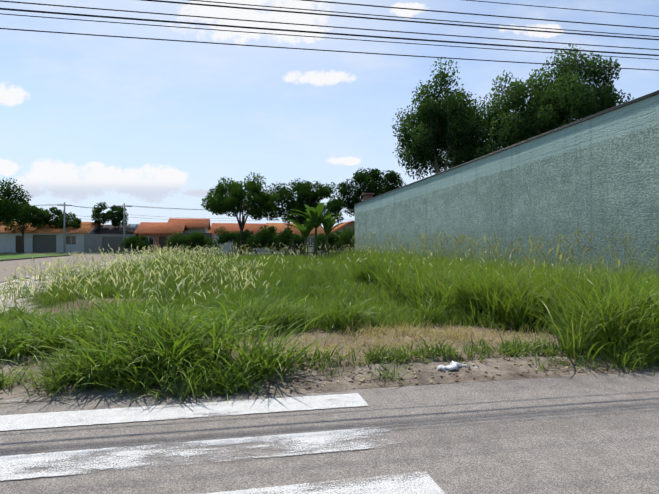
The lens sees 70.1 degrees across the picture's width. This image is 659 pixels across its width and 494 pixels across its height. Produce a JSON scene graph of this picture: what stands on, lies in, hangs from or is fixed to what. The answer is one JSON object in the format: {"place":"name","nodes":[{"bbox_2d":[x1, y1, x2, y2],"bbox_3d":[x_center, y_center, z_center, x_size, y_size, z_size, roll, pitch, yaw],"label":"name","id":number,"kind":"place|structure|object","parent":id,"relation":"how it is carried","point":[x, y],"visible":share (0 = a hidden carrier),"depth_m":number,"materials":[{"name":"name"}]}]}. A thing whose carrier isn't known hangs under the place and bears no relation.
{"place":"outdoors","nodes":[
{"label":"outdoors","id":0,"kind":"place"},
{"bbox_2d":[0,222,324,236],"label":"orange roof tiles","id":1,"kind":"object","parent":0,"point":[87,227],"visible":0.1,"depth_m":58.11,"materials":[{"name":"orange tile"}]},
{"bbox_2d":[0,252,632,369],"bbox_3d":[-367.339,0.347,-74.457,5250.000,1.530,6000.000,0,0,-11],"label":"ground","id":2,"kind":"structure","parent":0,"point":[9,255],"depth_m":7.48,"materials":[{"name":"soil"}]},
{"bbox_2d":[0,177,30,223],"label":"tree","id":3,"kind":"object","parent":2,"relation":"on","point":[9,206],"visible":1,"depth_m":45.67,"materials":[{"name":"green plant"}]},
{"bbox_2d":[0,201,47,252],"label":"tree","id":4,"kind":"object","parent":2,"relation":"on","point":[32,220],"visible":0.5,"depth_m":54.84,"materials":[{"name":"green plant"}]},
{"bbox_2d":[35,207,65,227],"bbox_3d":[-35.323,-2.169,58.816,4.112,5.884,4.591,0,0,-11],"label":"tree","id":5,"kind":"object","parent":2,"relation":"on","point":[49,217],"visible":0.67,"depth_m":58.20,"materials":[{"name":"green plant"}]},
{"bbox_2d":[0,255,113,282],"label":"kerb","id":6,"kind":"structure","parent":2,"relation":"on","point":[2,281],"depth_m":33.42,"materials":[{"name":"concrete"}]},
{"bbox_2d":[54,212,81,227],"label":"tree","id":7,"kind":"object","parent":2,"relation":"on","point":[75,222],"visible":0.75,"depth_m":58.09,"materials":[{"name":"green plant"}]},
{"bbox_2d":[91,201,113,228],"bbox_3d":[-29.424,-2.576,60.910,3.209,6.678,3.069,0,0,-11],"label":"slim tree","id":8,"kind":"object","parent":2,"relation":"on","point":[98,217],"visible":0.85,"depth_m":60.55,"materials":[{"name":"green plant"}]},
{"bbox_2d":[84,234,135,252],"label":"house walls","id":9,"kind":"structure","parent":2,"relation":"on","point":[93,243],"depth_m":56.11,"materials":[{"name":"paint"}]},
{"bbox_2d":[105,205,127,229],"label":"slim tree","id":10,"kind":"object","parent":2,"relation":"on","point":[116,222],"visible":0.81,"depth_m":60.47,"materials":[{"name":"green plant"}]},
{"bbox_2d":[128,224,138,228],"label":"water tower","id":11,"kind":"structure","parent":2,"relation":"on","point":[134,226],"depth_m":62.04,"materials":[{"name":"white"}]},
{"bbox_2d":[0,225,268,252],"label":"house walls","id":12,"kind":"structure","parent":2,"relation":"on","point":[7,242],"depth_m":56.58,"materials":[{"name":"paint"}]},
{"bbox_2d":[66,236,313,244],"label":"house windows","id":13,"kind":"structure","parent":12,"relation":"in","point":[70,240],"depth_m":58.18,"materials":[{"name":"black glass"}]},
{"bbox_2d":[66,236,313,244],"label":"house window frames","id":14,"kind":"structure","parent":12,"relation":"in","point":[172,240],"depth_m":58.53,"materials":[{"name":"white"}]},
{"bbox_2d":[95,218,354,235],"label":"house roof tiles","id":15,"kind":"object","parent":12,"relation":"on","point":[173,225],"depth_m":62.08,"materials":[{"name":"orange tile"}]},
{"bbox_2d":[121,235,150,251],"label":"bush","id":16,"kind":"object","parent":2,"relation":"on","point":[134,241],"visible":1,"depth_m":52.66,"materials":[{"name":"green plant"}]},
{"bbox_2d":[33,235,254,252],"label":"metal house gates","id":17,"kind":"object","parent":2,"relation":"on","point":[44,243],"visible":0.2,"depth_m":56.48,"materials":[{"name":"grey metal"}]},
{"bbox_2d":[100,233,211,252],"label":"house walls","id":18,"kind":"structure","parent":2,"relation":"on","point":[209,234],"depth_m":58.74,"materials":[{"name":"paint"}]},
{"bbox_2d":[138,230,183,251],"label":"house walls","id":19,"kind":"structure","parent":2,"relation":"on","point":[156,238],"depth_m":58.32,"materials":[{"name":"paint"}]},
{"bbox_2d":[163,231,191,253],"bbox_3d":[-15.973,-0.399,51.127,3.558,2.715,3.782,0,0,-45],"label":"bush","id":20,"kind":"object","parent":2,"relation":"on","point":[178,239],"visible":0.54,"depth_m":50.62,"materials":[{"name":"green plant"}]},
{"bbox_2d":[16,236,354,252],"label":"wooden house doors","id":21,"kind":"structure","parent":2,"relation":"on","point":[19,243],"depth_m":55.90,"materials":[{"name":"brown wood"}]},
{"bbox_2d":[25,202,354,252],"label":"utility poles","id":22,"kind":"object","parent":2,"relation":"on","point":[64,239],"visible":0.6,"depth_m":55.65,"materials":[{"name":"concrete"}]},
{"bbox_2d":[180,231,215,253],"bbox_3d":[-13.783,-0.380,49.810,3.232,2.695,3.234,0,0,23],"label":"bush","id":23,"kind":"object","parent":2,"relation":"on","point":[199,239],"visible":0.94,"depth_m":49.12,"materials":[{"name":"green plant"}]},
{"bbox_2d":[210,227,249,252],"bbox_3d":[-10.495,-0.637,51.609,4.828,3.208,4.002,0,0,12],"label":"bush","id":24,"kind":"object","parent":2,"relation":"on","point":[226,236],"visible":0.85,"depth_m":50.74,"materials":[{"name":"green plant"}]},
{"bbox_2d":[201,172,280,253],"bbox_3d":[-9.243,-3.371,49.842,8.392,8.690,8.378,0,0,-11],"label":"tree","id":25,"kind":"object","parent":2,"relation":"on","point":[220,202],"visible":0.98,"depth_m":47.92,"materials":[{"name":"green plant"}]},
{"bbox_2d":[184,228,320,251],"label":"house walls","id":26,"kind":"structure","parent":2,"relation":"on","point":[203,230],"depth_m":63.56,"materials":[{"name":"paint"}]},
{"bbox_2d":[238,229,275,253],"bbox_3d":[-7.426,-0.477,46.840,3.946,2.639,3.253,0,0,16],"label":"bush","id":27,"kind":"object","parent":2,"relation":"on","point":[244,235],"visible":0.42,"depth_m":46.49,"materials":[{"name":"green plant"}]},
{"bbox_2d":[246,225,293,254],"bbox_3d":[-5.536,-0.643,43.691,4.480,3.040,3.698,0,0,-11],"label":"bush","id":28,"kind":"object","parent":2,"relation":"on","point":[265,235],"visible":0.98,"depth_m":43.18,"materials":[{"name":"green plant"}]},
{"bbox_2d":[273,233,306,254],"bbox_3d":[-3.913,-0.257,45.875,3.362,2.328,2.822,0,0,-11],"label":"bush","id":29,"kind":"object","parent":2,"relation":"on","point":[296,239],"visible":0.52,"depth_m":45.73,"materials":[{"name":"green plant"}]},
{"bbox_2d":[260,178,346,253],"bbox_3d":[-2.684,-3.222,51.961,9.534,8.396,8.203,0,0,30],"label":"tree","id":30,"kind":"object","parent":2,"relation":"on","point":[307,195],"visible":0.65,"depth_m":50.40,"materials":[{"name":"green plant"}]},
{"bbox_2d":[288,197,342,257],"bbox_3d":[-0.963,-1.349,34.240,4.225,4.719,3.954,0,0,33],"label":"banana plant","id":31,"kind":"object","parent":2,"relation":"on","point":[315,220],"visible":0.94,"depth_m":33.94,"materials":[{"name":"green plant"}]},
{"bbox_2d":[285,242,354,255],"bbox_3d":[-0.701,0.358,35.917,5.400,1.503,0.085,0,0,-11],"label":"wooden fence","id":32,"kind":"object","parent":2,"relation":"on","point":[321,246],"visible":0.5,"depth_m":35.75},
{"bbox_2d":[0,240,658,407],"bbox_3d":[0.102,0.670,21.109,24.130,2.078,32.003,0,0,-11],"label":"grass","id":33,"kind":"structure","parent":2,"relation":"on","point":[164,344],"depth_m":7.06,"materials":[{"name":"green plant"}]},
{"bbox_2d":[0,227,658,331],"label":"grass seed heads","id":34,"kind":"object","parent":2,"relation":"on","point":[186,256],"depth_m":11.93,"materials":[{"name":"beige plant"}]},
{"bbox_2d":[317,231,347,250],"bbox_3d":[0.218,-0.318,44.167,3.521,2.452,2.748,0,0,-11],"label":"bush","id":35,"kind":"object","parent":2,"relation":"on","point":[332,240],"visible":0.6,"depth_m":43.55,"materials":[{"name":"green plant"}]},
{"bbox_2d":[322,222,354,251],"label":"house walls","id":36,"kind":"structure","parent":2,"relation":"on","point":[349,225],"depth_m":64.21,"materials":[{"name":"paint"}]},
{"bbox_2d":[334,227,354,251],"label":"bush","id":37,"kind":"object","parent":2,"relation":"on","point":[346,237],"visible":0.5,"depth_m":39.55,"materials":[{"name":"green plant"}]},
{"bbox_2d":[333,167,405,216],"bbox_3d":[6.497,-4.982,62.108,9.978,11.580,10.270,0,0,44],"label":"tree","id":38,"kind":"object","parent":2,"relation":"on","point":[373,181],"visible":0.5,"depth_m":60.95,"materials":[{"name":"green plant"}]},
{"bbox_2d":[392,58,491,179],"bbox_3d":[12.328,-9.135,50.678,11.574,20.064,11.564,0,0,-11],"label":"eucalyptus tree","id":39,"kind":"object","parent":2,"relation":"on","point":[429,127],"visible":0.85,"depth_m":48.10,"materials":[{"name":"green plant"}]},
{"bbox_2d":[355,94,658,278],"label":"green wall","id":40,"kind":"structure","parent":2,"relation":"on","point":[598,177],"depth_m":13.89,"materials":[{"name":"teal paint"}]},
{"bbox_2d":[354,90,658,205],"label":"wall coping","id":41,"kind":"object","parent":40,"relation":"on","point":[590,117],"depth_m":14.07,"materials":[{"name":"grey concrete"}]},
{"bbox_2d":[464,67,577,160],"bbox_3d":[18.468,-8.241,44.872,10.297,18.337,9.939,0,0,-11],"label":"eucalyptus tree","id":42,"kind":"object","parent":2,"relation":"on","point":[508,128],"visible":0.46,"depth_m":43.11,"materials":[{"name":"green plant"}]},
{"bbox_2d":[526,44,633,138],"bbox_3d":[21.587,-8.547,40.815,9.100,19.117,9.212,0,0,-11],"label":"eucalyptus tree","id":43,"kind":"object","parent":2,"relation":"on","point":[578,98],"visible":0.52,"depth_m":39.13,"materials":[{"name":"green plant"}]},
{"bbox_2d":[0,0,658,70],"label":"power lines","id":44,"kind":"object","parent":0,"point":[357,28],"visible":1,"depth_m":6.72,"materials":[{"name":"rubber"}]},
{"bbox_2d":[0,254,658,493],"bbox_3d":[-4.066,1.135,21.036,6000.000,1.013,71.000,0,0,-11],"label":"road","id":45,"kind":"structure","parent":0,"point":[591,434],"depth_m":3.77,"materials":[{"name":"grey asphalt"}]},
{"bbox_2d":[5,390,114,401],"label":"curb","id":46,"kind":"structure","parent":45,"relation":"on","point":[42,398],"depth_m":4.78,"materials":[{"name":"paint"}]},
{"bbox_2d":[0,393,368,430],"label":"crossing stripe","id":47,"kind":"object","parent":45,"relation":"on","point":[69,418],"visible":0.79,"depth_m":4.40,"materials":[{"name":"paint"}]},
{"bbox_2d":[0,427,393,480],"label":"crossing stripe","id":48,"kind":"object","parent":45,"relation":"on","point":[12,465],"visible":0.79,"depth_m":3.49,"materials":[{"name":"paint"}]},
{"bbox_2d":[202,471,444,493],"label":"crossing stripe","id":49,"kind":"object","parent":45,"relation":"on","point":[427,484],"visible":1,"depth_m":2.98,"materials":[{"name":"paint"}]},
{"bbox_2d":[0,353,658,395],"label":"verge","id":50,"kind":"structure","parent":45,"relation":"on","point":[509,370],"depth_m":5.54,"materials":[{"name":"beige soil"}]},
{"bbox_2d":[0,271,575,400],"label":"rubble stones","id":51,"kind":"object","parent":50,"relation":"on","point":[69,387],"visible":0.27,"depth_m":5.55,"materials":[{"name":"grey stone"}]},
{"bbox_2d":[39,326,658,393],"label":"dry leaf litter","id":52,"kind":"object","parent":50,"relation":"on","point":[529,363],"visible":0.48,"depth_m":5.67,"materials":[{"name":"brown plant"}]},
{"bbox_2d":[437,361,479,371],"bbox_3d":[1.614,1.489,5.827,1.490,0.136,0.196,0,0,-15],"label":"plastic bag","id":53,"kind":"object","parent":50,"relation":"on","point":[453,365],"visible":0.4,"depth_m":5.75,"materials":[{"name":"white plastic"}]},
{"bbox_2d":[0,0,658,226],"label":"sky","id":54,"kind":"structure","parent":0,"point":[86,120],"materials":[{"name":"blue"}]},
{"bbox_2d":[362,193,374,200],"bbox_3d":[2.940,-3.422,35.846,0.800,1.300,0.800,0,0,-11],"label":"chimney","id":55,"kind":"object","parent":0,"point":[365,197],"visible":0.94,"depth_m":35.56,"materials":[{"name":"brick"}]}
]}

